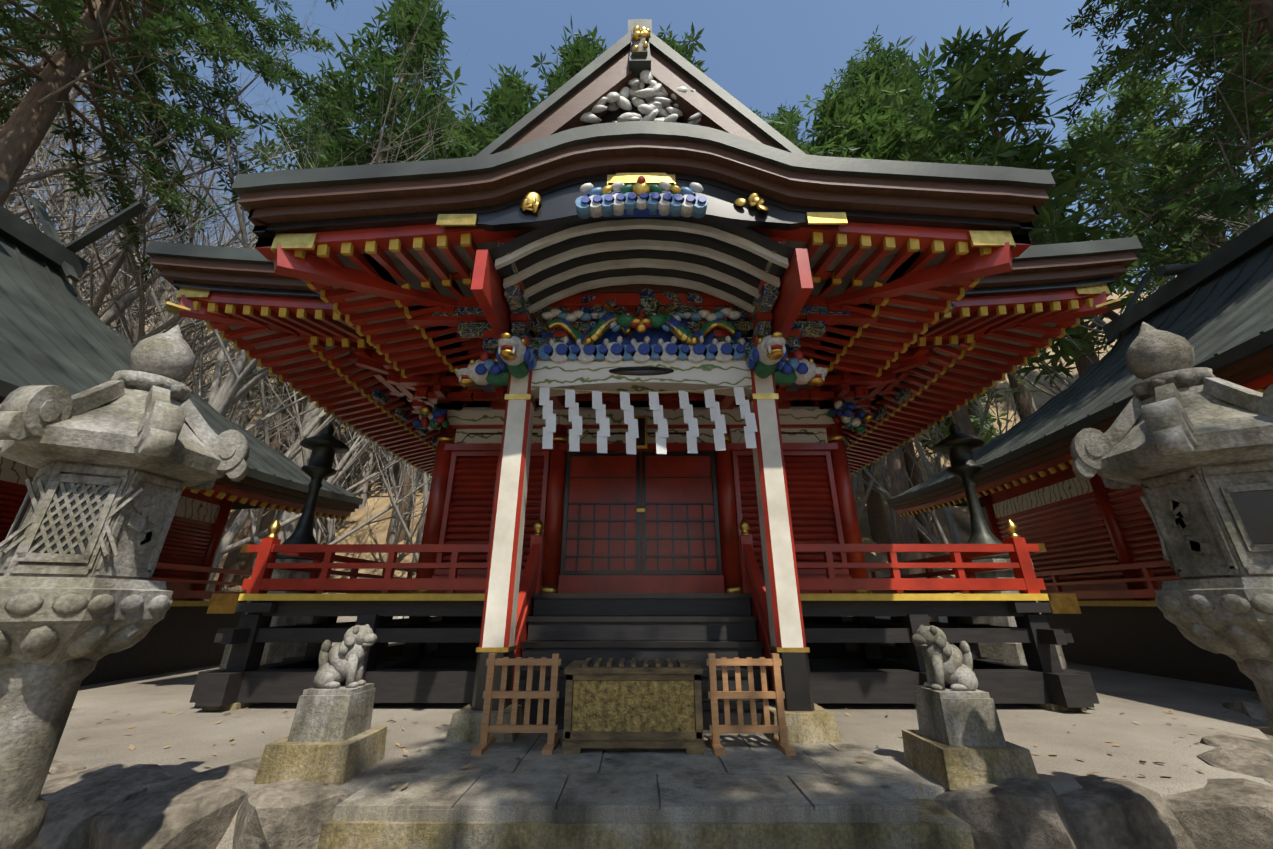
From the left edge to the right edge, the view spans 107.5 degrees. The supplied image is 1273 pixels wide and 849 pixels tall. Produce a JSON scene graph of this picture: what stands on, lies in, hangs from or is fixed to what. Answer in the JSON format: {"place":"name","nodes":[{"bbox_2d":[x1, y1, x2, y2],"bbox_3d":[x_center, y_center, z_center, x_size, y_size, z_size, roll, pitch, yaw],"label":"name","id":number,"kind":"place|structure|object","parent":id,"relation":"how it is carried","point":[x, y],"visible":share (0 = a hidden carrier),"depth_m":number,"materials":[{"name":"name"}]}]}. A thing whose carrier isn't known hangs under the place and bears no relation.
{"place":"outdoors","nodes":[
{"label":"outdoors","id":0,"kind":"place"},
{"bbox_2d":[0,0,1272,291],"label":"sky","id":1,"kind":"structure","parent":0,"point":[765,54],"materials":[{"name":"blue"}]},
{"bbox_2d":[45,278,1272,848],"bbox_3d":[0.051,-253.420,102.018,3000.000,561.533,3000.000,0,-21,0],"label":"ground","id":2,"kind":"structure","parent":0,"point":[99,720],"depth_m":4.20,"materials":[{"name":"beige soil"}]},
{"bbox_2d":[18,127,141,260],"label":"bare tree","id":3,"kind":"object","parent":2,"relation":"on","point":[73,193],"visible":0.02,"depth_m":30.15,"materials":[{"name":"grey plant"}]},
{"bbox_2d":[0,50,162,237],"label":"bare tree","id":4,"kind":"object","parent":2,"relation":"on","point":[61,204],"visible":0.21,"depth_m":18.09,"materials":[{"name":"grey plant"}]},
{"bbox_2d":[9,147,172,306],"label":"bare tree","id":5,"kind":"object","parent":2,"relation":"on","point":[99,245],"visible":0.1,"depth_m":25.65,"materials":[{"name":"grey plant"}]},
{"bbox_2d":[10,87,192,271],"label":"bare tree","id":6,"kind":"object","parent":2,"relation":"on","point":[75,175],"visible":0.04,"depth_m":33.55,"materials":[{"name":"grey plant"}]},
{"bbox_2d":[0,7,207,212],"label":"bare tree","id":7,"kind":"object","parent":2,"relation":"on","point":[19,204],"visible":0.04,"depth_m":27.73,"materials":[{"name":"grey plant"}]},
{"bbox_2d":[20,103,192,270],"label":"bare tree","id":8,"kind":"object","parent":2,"relation":"on","point":[56,213],"visible":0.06,"depth_m":27.96,"materials":[{"name":"grey plant"}]},
{"bbox_2d":[3,0,213,207],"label":"tree","id":9,"kind":"object","parent":2,"relation":"on","point":[114,21],"visible":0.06,"depth_m":25.34,"materials":[{"name":"green plant"}]},
{"bbox_2d":[0,41,219,338],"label":"bare tree","id":10,"kind":"object","parent":2,"relation":"on","point":[90,229],"visible":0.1,"depth_m":22.47,"materials":[{"name":"grey plant"}]},
{"bbox_2d":[40,196,185,298],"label":"bare tree","id":11,"kind":"object","parent":2,"relation":"on","point":[106,245],"visible":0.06,"depth_m":33.11,"materials":[{"name":"grey plant"}]},
{"bbox_2d":[0,3,228,274],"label":"bare tree","id":12,"kind":"object","parent":2,"relation":"on","point":[67,229],"visible":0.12,"depth_m":17.31,"materials":[{"name":"grey plant"}]},
{"bbox_2d":[0,63,234,214],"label":"bare tree","id":13,"kind":"object","parent":2,"relation":"on","point":[30,167],"visible":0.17,"depth_m":18.38,"materials":[{"name":"grey plant"}]},
{"bbox_2d":[0,1,246,214],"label":"bare tree","id":14,"kind":"object","parent":2,"relation":"on","point":[41,16],"visible":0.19,"depth_m":15.90,"materials":[{"name":"grey plant"}]},
{"bbox_2d":[33,149,214,337],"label":"bare tree","id":15,"kind":"object","parent":2,"relation":"on","point":[111,251],"visible":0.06,"depth_m":27.78,"materials":[{"name":"grey plant"}]},
{"bbox_2d":[0,325,249,848],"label":"stone lantern","id":16,"kind":"object","parent":2,"relation":"on","point":[120,459],"visible":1,"depth_m":2.02,"materials":[{"name":"stone"}]},
{"bbox_2d":[23,47,229,294],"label":"bare tree","id":17,"kind":"object","parent":2,"relation":"on","point":[84,254],"visible":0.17,"depth_m":23.29,"materials":[{"name":"grey plant"}]},
{"bbox_2d":[4,108,253,332],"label":"bare tree","id":18,"kind":"object","parent":2,"relation":"on","point":[156,324],"visible":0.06,"depth_m":25.16,"materials":[{"name":"grey plant"}]},
{"bbox_2d":[8,154,258,423],"bbox_3d":[-25.889,-3.425,24.918,13.768,22.298,17.886,-1,-21,2],"label":"bare tree","id":19,"kind":"object","parent":2,"relation":"on","point":[155,285],"visible":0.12,"depth_m":24.05,"materials":[{"name":"grey plant"}]},
{"bbox_2d":[9,31,269,216],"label":"bare tree","id":20,"kind":"object","parent":2,"relation":"on","point":[19,213],"visible":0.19,"depth_m":19.60,"materials":[{"name":"grey plant"}]},
{"bbox_2d":[16,51,266,385],"bbox_3d":[-24.054,-7.022,22.324,16.415,20.742,12.439,6,-22,-14],"label":"bare tree","id":21,"kind":"object","parent":2,"relation":"on","point":[126,270],"visible":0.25,"depth_m":22.57,"materials":[{"name":"grey plant"}]},
{"bbox_2d":[1,6,286,395],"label":"bare tree","id":22,"kind":"object","parent":2,"relation":"on","point":[140,291],"visible":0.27,"depth_m":15.92,"materials":[{"name":"brown plant"}]},
{"bbox_2d":[50,187,252,389],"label":"bare tree","id":23,"kind":"object","parent":2,"relation":"on","point":[132,325],"visible":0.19,"depth_m":20.51,"materials":[{"name":"grey plant"}]},
{"bbox_2d":[106,153,241,308],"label":"bare tree","id":24,"kind":"object","parent":2,"relation":"on","point":[175,226],"visible":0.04,"depth_m":42.26,"materials":[{"name":"grey plant"}]},
{"bbox_2d":[0,0,348,308],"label":"bare tree","id":25,"kind":"object","parent":2,"relation":"on","point":[28,179],"visible":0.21,"depth_m":14.08,"materials":[{"name":"brown plant"}]},
{"bbox_2d":[0,0,349,290],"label":"cedar","id":26,"kind":"object","parent":2,"relation":"on","point":[66,62],"visible":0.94,"depth_m":12.64,"materials":[{"name":"green plant"}]},
{"bbox_2d":[90,111,268,337],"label":"bare tree","id":27,"kind":"object","parent":2,"relation":"on","point":[119,321],"visible":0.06,"depth_m":27.72,"materials":[{"name":"grey plant"}]},
{"bbox_2d":[64,143,297,415],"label":"bare tree","id":28,"kind":"object","parent":2,"relation":"on","point":[184,337],"visible":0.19,"depth_m":19.51,"materials":[{"name":"grey plant"}]},
{"bbox_2d":[0,177,362,685],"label":"side shrine","id":29,"kind":"object","parent":2,"relation":"on","point":[55,329],"visible":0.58,"depth_m":7.84,"materials":[{"name":"grey metal"}]},
{"bbox_2d":[0,0,364,346],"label":"bare tree","id":30,"kind":"object","parent":2,"relation":"on","point":[111,314],"visible":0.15,"depth_m":16.69,"materials":[{"name":"grey plant"}]},
{"bbox_2d":[101,274,282,421],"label":"bare tree","id":31,"kind":"object","parent":2,"relation":"on","point":[199,359],"visible":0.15,"depth_m":20.39,"materials":[{"name":"grey plant"}]},
{"bbox_2d":[76,106,320,328],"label":"bare tree","id":32,"kind":"object","parent":2,"relation":"on","point":[157,295],"visible":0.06,"depth_m":28.26,"materials":[{"name":"grey plant"}]},
{"bbox_2d":[157,287,249,401],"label":"bare tree","id":33,"kind":"object","parent":2,"relation":"on","point":[209,378],"visible":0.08,"depth_m":34.86,"materials":[{"name":"grey plant"}]},
{"bbox_2d":[93,66,317,363],"bbox_3d":[-23.884,-8.426,26.992,15.402,24.453,10.773,10,-23,-24],"label":"bare tree","id":34,"kind":"object","parent":2,"relation":"on","point":[166,298],"visible":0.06,"depth_m":26.28,"materials":[{"name":"grey plant"}]},
{"bbox_2d":[208,162,259,247],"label":"bare tree","id":35,"kind":"object","parent":2,"relation":"on","point":[234,219],"visible":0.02,"depth_m":40.43,"materials":[{"name":"grey plant"}]},
{"bbox_2d":[188,333,306,442],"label":"bare tree","id":36,"kind":"object","parent":2,"relation":"on","point":[249,419],"visible":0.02,"depth_m":28.53,"materials":[{"name":"grey plant"}]},
{"bbox_2d":[149,203,350,447],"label":"bare tree","id":37,"kind":"object","parent":2,"relation":"on","point":[264,390],"depth_m":31.38,"materials":[{"name":"grey plant"}]},
{"bbox_2d":[211,351,326,533],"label":"bare tree","id":38,"kind":"object","parent":2,"relation":"on","point":[260,439],"visible":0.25,"depth_m":22.07,"materials":[{"name":"grey plant"}]},
{"bbox_2d":[219,424,349,667],"bbox_3d":[-5.232,1.793,7.297,1.200,3.880,1.039,0,-21,0],"label":"bronze lantern","id":39,"kind":"object","parent":2,"relation":"on","point":[326,446],"visible":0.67,"depth_m":7.24,"materials":[{"name":"metal"}]},
{"bbox_2d":[204,358,364,543],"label":"bare tree","id":40,"kind":"object","parent":2,"relation":"on","point":[325,533],"visible":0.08,"depth_m":24.46,"materials":[{"name":"grey plant"}]},
{"bbox_2d":[241,393,337,452],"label":"bare tree","id":41,"kind":"object","parent":2,"relation":"on","point":[302,408],"depth_m":28.51,"materials":[{"name":"grey plant"}]},
{"bbox_2d":[159,215,422,600],"bbox_3d":[-15.366,-0.404,22.881,16.300,20.521,12.498,0,-21,-1],"label":"bare tree","id":42,"kind":"object","parent":2,"relation":"on","point":[232,532],"visible":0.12,"depth_m":19.99,"materials":[{"name":"grey plant"}]},
{"bbox_2d":[221,73,370,427],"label":"tree","id":43,"kind":"object","parent":2,"relation":"on","point":[337,115],"visible":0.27,"depth_m":32.06,"materials":[{"name":"green plant"}]},
{"bbox_2d":[108,0,493,430],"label":"bare tree","id":44,"kind":"object","parent":2,"relation":"on","point":[226,396],"visible":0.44,"depth_m":14.00,"materials":[{"name":"brown plant"}]},
{"bbox_2d":[223,135,378,586],"bbox_3d":[-18.726,-5.070,26.957,7.397,30.374,8.896,15,-26,-35],"label":"tree","id":45,"kind":"object","parent":2,"relation":"on","point":[236,559],"visible":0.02,"depth_m":24.21,"materials":[{"name":"green plant"}]},
{"bbox_2d":[225,389,391,593],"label":"bare tree","id":46,"kind":"object","parent":2,"relation":"on","point":[332,527],"visible":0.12,"depth_m":22.04,"materials":[{"name":"grey plant"}]},
{"bbox_2d":[228,345,397,543],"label":"bare tree","id":47,"kind":"object","parent":2,"relation":"on","point":[320,534],"visible":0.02,"depth_m":28.04,"materials":[{"name":"grey plant"}]},
{"bbox_2d":[207,343,431,543],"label":"bare tree","id":48,"kind":"object","parent":2,"relation":"on","point":[255,526],"visible":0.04,"depth_m":19.46,"materials":[{"name":"grey plant"}]},
{"bbox_2d":[322,420,383,509],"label":"bare tree","id":49,"kind":"object","parent":2,"relation":"on","point":[369,470],"depth_m":29.43,"materials":[{"name":"grey plant"}]},
{"bbox_2d":[273,0,466,543],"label":"tree","id":50,"kind":"object","parent":2,"relation":"on","point":[430,37],"visible":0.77,"depth_m":29.98,"materials":[{"name":"green plant"}]},
{"bbox_2d":[381,449,387,485],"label":"bare tree","id":51,"kind":"object","parent":2,"relation":"on","point":[383,462],"depth_m":31.33,"materials":[{"name":"grey plant"}]},
{"bbox_2d":[351,429,431,562],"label":"bare tree","id":52,"kind":"object","parent":2,"relation":"on","point":[426,489],"visible":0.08,"depth_m":19.98,"materials":[{"name":"grey plant"}]},
{"bbox_2d":[375,443,428,562],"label":"bare tree","id":53,"kind":"object","parent":2,"relation":"on","point":[396,528],"visible":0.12,"depth_m":22.46,"materials":[{"name":"grey plant"}]},
{"bbox_2d":[386,97,481,543],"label":"tree","id":54,"kind":"object","parent":2,"relation":"on","point":[403,506],"visible":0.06,"depth_m":34.15,"materials":[{"name":"green plant"}]},
{"bbox_2d":[414,82,458,158],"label":"tree","id":55,"kind":"object","parent":2,"relation":"on","point":[446,116],"visible":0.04,"depth_m":52.06,"materials":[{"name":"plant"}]},
{"bbox_2d":[411,113,502,574],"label":"tree","id":56,"kind":"object","parent":2,"relation":"on","point":[477,133],"visible":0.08,"depth_m":32.58,"materials":[{"name":"green plant"}]},
{"bbox_2d":[438,63,538,157],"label":"tree","id":57,"kind":"object","parent":2,"relation":"on","point":[511,92],"visible":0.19,"depth_m":34.43,"materials":[{"name":"green plant"}]},
{"bbox_2d":[524,17,606,114],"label":"tree","id":58,"kind":"object","parent":2,"relation":"on","point":[584,52],"visible":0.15,"depth_m":30.10,"materials":[{"name":"green plant"}]},
{"bbox_2d":[189,518,1099,729],"bbox_3d":[0.075,3.124,8.051,9.340,1.935,8.544,0,-21,0],"label":"veranda","id":59,"kind":"object","parent":2,"relation":"on","point":[425,657],"visible":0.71,"depth_m":5.02,"materials":[{"name":"wood"}]},
{"bbox_2d":[349,346,934,593],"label":"shrine wall","id":60,"kind":"structure","parent":59,"relation":"on","point":[645,518],"depth_m":6.85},
{"bbox_2d":[145,237,1142,476],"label":"roof","id":61,"kind":"structure","parent":60,"relation":"on","point":[304,339],"depth_m":5.83,"materials":[{"name":"red wood"}]},
{"bbox_2d":[476,19,805,155],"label":"dormer gable","id":62,"kind":"structure","parent":61,"relation":"attached to","point":[639,71],"depth_m":6.26,"materials":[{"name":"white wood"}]},
{"bbox_2d":[26,691,1272,848],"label":"stone pavement","id":63,"kind":"structure","parent":2,"relation":"on","point":[497,795],"depth_m":2.51,"materials":[{"name":"stone"}]},
{"bbox_2d":[253,624,386,783],"bbox_3d":[-2.004,1.815,3.145,0.530,0.862,0.484,0,-21,0],"label":"guardian statue","id":64,"kind":"object","parent":63,"relation":"on","point":[334,736],"visible":1,"depth_m":2.97,"materials":[{"name":"stone"}]},
{"bbox_2d":[471,653,795,758],"bbox_3d":[-0.021,2.108,3.598,2.260,0.640,0.560,0,-21,0],"label":"offering box","id":65,"kind":"object","parent":63,"relation":"on","point":[633,703],"visible":0.98,"depth_m":3.42,"materials":[{"name":"brown wood"}]},
{"bbox_2d":[48,707,1272,799],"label":"leaf litter","id":66,"kind":"object","parent":63,"relation":"on","point":[132,747],"visible":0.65,"depth_m":3.43,"materials":[{"name":"brown plant"}]},
{"bbox_2d":[405,237,954,743],"bbox_3d":[0.170,0.544,5.242,6.722,4.738,3.411,0,-21,0],"label":"kohai frame","id":67,"kind":"object","parent":63,"relation":"on","point":[647,339],"visible":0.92,"depth_m":4.78,"materials":[{"name":"wood"}]},
{"bbox_2d":[231,121,1054,377],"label":"roof","id":68,"kind":"structure","parent":67,"relation":"on","point":[907,252],"depth_m":4.19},
{"bbox_2d":[531,385,757,453],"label":"paper streamers","id":69,"kind":"object","parent":67,"relation":"attached to","point":[662,433],"visible":1,"depth_m":4.60,"materials":[{"name":"paper"}]},
{"bbox_2d":[902,625,1038,789],"bbox_3d":[2.065,1.782,3.057,0.530,0.862,0.484,0,-21,0],"label":"guardian statue","id":70,"kind":"object","parent":63,"relation":"on","point":[956,741],"visible":1,"depth_m":2.89,"materials":[{"name":"stone"}]},
{"bbox_2d":[657,22,708,72],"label":"tree","id":71,"kind":"object","parent":2,"relation":"on","point":[683,50],"visible":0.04,"depth_m":30.70,"materials":[{"name":"green plant"}]},
{"bbox_2d":[760,109,806,148],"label":"tree","id":72,"kind":"object","parent":2,"relation":"on","point":[781,129],"visible":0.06,"depth_m":29.65,"materials":[{"name":"green plant"}]},
{"bbox_2d":[767,99,809,150],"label":"tree","id":73,"kind":"object","parent":2,"relation":"on","point":[782,111],"visible":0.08,"depth_m":60.27,"materials":[{"name":"green plant"}]},
{"bbox_2d":[800,140,891,543],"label":"tree","id":74,"kind":"object","parent":2,"relation":"on","point":[879,530],"visible":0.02,"depth_m":25.90,"materials":[{"name":"brown plant"}]},
{"bbox_2d":[834,52,870,116],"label":"tree","id":75,"kind":"object","parent":2,"relation":"on","point":[850,86],"visible":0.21,"depth_m":57.41,"materials":[{"name":"green plant"}]},
{"bbox_2d":[814,151,903,574],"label":"tree","id":76,"kind":"object","parent":2,"relation":"on","point":[891,510],"depth_m":23.14,"materials":[{"name":"brown plant"}]},
{"bbox_2d":[852,457,880,521],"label":"bare tree","id":77,"kind":"object","parent":2,"relation":"on","point":[866,495],"depth_m":23.27,"materials":[{"name":"grey plant"}]},
{"bbox_2d":[799,77,938,621],"bbox_3d":[9.636,-4.428,19.441,6.281,27.201,5.721,-7,-22,18],"label":"tree","id":78,"kind":"object","parent":2,"relation":"on","point":[835,139],"visible":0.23,"depth_m":21.66,"materials":[{"name":"green plant"}]},
{"bbox_2d":[851,423,950,554],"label":"bare tree","id":79,"kind":"object","parent":2,"relation":"on","point":[932,514],"visible":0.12,"depth_m":23.04,"materials":[{"name":"grey plant"}]},
{"bbox_2d":[838,67,991,532],"bbox_3d":[12.343,-4.687,19.405,6.394,27.692,5.824,-14,-25,32],"label":"tree","id":80,"kind":"object","parent":2,"relation":"on","point":[891,127],"visible":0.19,"depth_m":21.83,"materials":[{"name":"green plant"}]},
{"bbox_2d":[841,24,991,440],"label":"tree","id":81,"kind":"object","parent":2,"relation":"on","point":[880,61],"visible":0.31,"depth_m":32.66,"materials":[{"name":"green plant"}]},
{"bbox_2d":[902,438,941,555],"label":"tree","id":82,"kind":"object","parent":2,"relation":"on","point":[915,481],"depth_m":26.11,"materials":[{"name":"brown plant"}]},
{"bbox_2d":[882,78,995,436],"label":"tree","id":83,"kind":"object","parent":2,"relation":"on","point":[917,104],"depth_m":40.11,"materials":[{"name":"green plant"}]},
{"bbox_2d":[852,353,1054,562],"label":"bare tree","id":84,"kind":"object","parent":2,"relation":"on","point":[951,525],"visible":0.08,"depth_m":18.55,"materials":[{"name":"grey plant"}]},
{"bbox_2d":[915,379,1041,460],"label":"tree","id":85,"kind":"object","parent":2,"relation":"on","point":[948,420],"depth_m":22.41,"materials":[{"name":"green plant"}]},
{"bbox_2d":[924,143,1056,420],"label":"tree","id":86,"kind":"object","parent":2,"relation":"on","point":[1020,388],"visible":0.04,"depth_m":26.78,"materials":[{"name":"green plant"}]},
{"bbox_2d":[933,422,1067,668],"bbox_3d":[5.368,1.771,7.239,1.200,3.880,1.039,0,-21,0],"label":"bronze lantern","id":87,"kind":"object","parent":2,"relation":"on","point":[956,445],"visible":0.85,"depth_m":7.18,"materials":[{"name":"metal"}]},
{"bbox_2d":[1017,365,1036,412],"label":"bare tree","id":88,"kind":"object","parent":2,"relation":"on","point":[1031,400],"depth_m":33.75,"materials":[{"name":"grey plant"}]},
{"bbox_2d":[986,136,1110,239],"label":"tree","id":89,"kind":"object","parent":2,"relation":"on","point":[1086,216],"depth_m":31.40,"materials":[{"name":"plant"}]},
{"bbox_2d":[905,17,1206,387],"bbox_3d":[14.440,-5.109,15.959,7.671,26.192,6.379,-15,-26,35],"label":"tree","id":90,"kind":"object","parent":2,"relation":"on","point":[966,79],"visible":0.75,"depth_m":17.39,"materials":[{"name":"green plant"}]},
{"bbox_2d":[887,212,1272,690],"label":"side shrine","id":91,"kind":"object","parent":2,"relation":"on","point":[1104,561],"visible":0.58,"depth_m":8.34,"materials":[{"name":"wood"}]},
{"bbox_2d":[1056,107,1194,301],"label":"tree","id":92,"kind":"object","parent":2,"relation":"on","point":[1124,199],"visible":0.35,"depth_m":35.25,"materials":[{"name":"green plant"}]},
{"bbox_2d":[986,0,1272,394],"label":"bare tree","id":93,"kind":"object","parent":2,"relation":"on","point":[1249,222],"visible":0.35,"depth_m":11.34,"materials":[{"name":"grey plant"}]},
{"bbox_2d":[1016,142,1245,396],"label":"bare tree","id":94,"kind":"object","parent":2,"relation":"on","point":[1037,387],"visible":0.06,"depth_m":18.97,"materials":[{"name":"grey plant"}]},
{"bbox_2d":[1000,0,1272,357],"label":"cedar","id":95,"kind":"object","parent":2,"relation":"on","point":[1263,10],"visible":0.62,"depth_m":11.14,"materials":[{"name":"green plant"}]},
{"bbox_2d":[1069,0,1272,81],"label":"tree","id":96,"kind":"object","parent":2,"relation":"on","point":[1138,3],"visible":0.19,"depth_m":19.79,"materials":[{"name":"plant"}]},
{"bbox_2d":[1070,322,1272,728],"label":"stone lantern","id":97,"kind":"object","parent":2,"relation":"on","point":[1184,445],"visible":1,"depth_m":2.10,"materials":[{"name":"stone"}]},
{"bbox_2d":[1101,0,1245,81],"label":"tree","id":98,"kind":"object","parent":2,"relation":"on","point":[1172,24],"visible":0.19,"depth_m":15.79,"materials":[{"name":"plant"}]},
{"bbox_2d":[1092,68,1270,245],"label":"tree","id":99,"kind":"object","parent":2,"relation":"on","point":[1162,101],"visible":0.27,"depth_m":36.65,"materials":[{"name":"green plant"}]},
{"bbox_2d":[1125,116,1272,281],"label":"tree","id":100,"kind":"object","parent":2,"relation":"on","point":[1163,157],"visible":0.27,"depth_m":27.22,"materials":[{"name":"green plant"}]},
{"bbox_2d":[1182,1,1272,221],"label":"tree","id":101,"kind":"object","parent":2,"relation":"on","point":[1266,102],"visible":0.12,"depth_m":22.20,"materials":[{"name":"green plant"}]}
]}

